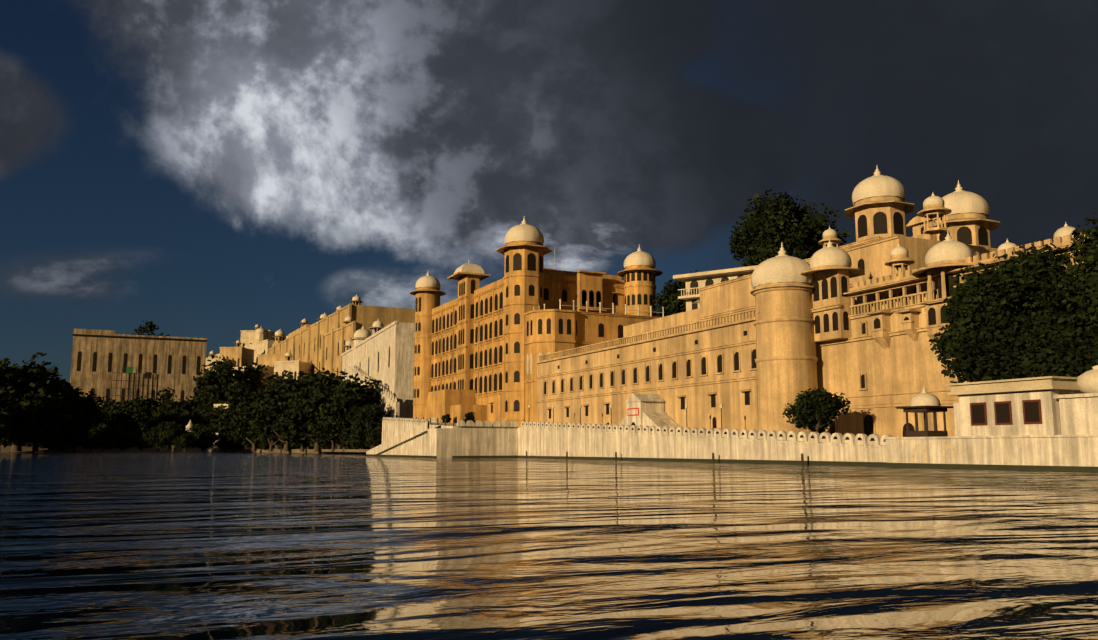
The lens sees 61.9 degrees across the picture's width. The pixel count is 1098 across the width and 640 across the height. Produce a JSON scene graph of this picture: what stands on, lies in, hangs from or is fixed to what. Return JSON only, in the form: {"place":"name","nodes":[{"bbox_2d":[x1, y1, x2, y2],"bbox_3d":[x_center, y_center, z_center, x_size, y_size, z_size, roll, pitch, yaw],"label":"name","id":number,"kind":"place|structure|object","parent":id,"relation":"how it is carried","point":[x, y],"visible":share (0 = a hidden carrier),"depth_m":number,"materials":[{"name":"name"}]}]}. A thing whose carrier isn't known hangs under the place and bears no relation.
{"place":"outdoors","nodes":[
{"label":"outdoors","id":0,"kind":"place"},
{"bbox_2d":[0,452,1097,639],"bbox_3d":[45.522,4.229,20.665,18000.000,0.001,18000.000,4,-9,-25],"label":"water","id":1,"kind":"structure","parent":0,"point":[210,546],"depth_m":12.05,"materials":[{"name":"blue liquid"}]},
{"bbox_2d":[0,0,1097,382],"label":"sky","id":2,"kind":"structure","parent":0,"point":[213,170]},
{"label":"land","id":3,"kind":"structure","parent":0,"visible":0},
{"bbox_2d":[0,166,1097,471],"bbox_3d":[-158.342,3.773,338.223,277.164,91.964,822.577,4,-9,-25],"label":"palace","id":4,"kind":"structure","parent":3,"relation":"on","point":[528,354],"depth_m":104.83,"materials":[{"name":"brown stone"}]},
{"bbox_2d":[0,189,1097,451],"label":"trees","id":5,"kind":"object","parent":3,"relation":"on","point":[1028,315],"visible":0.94,"depth_m":160.62,"materials":[{"name":"green plant"}]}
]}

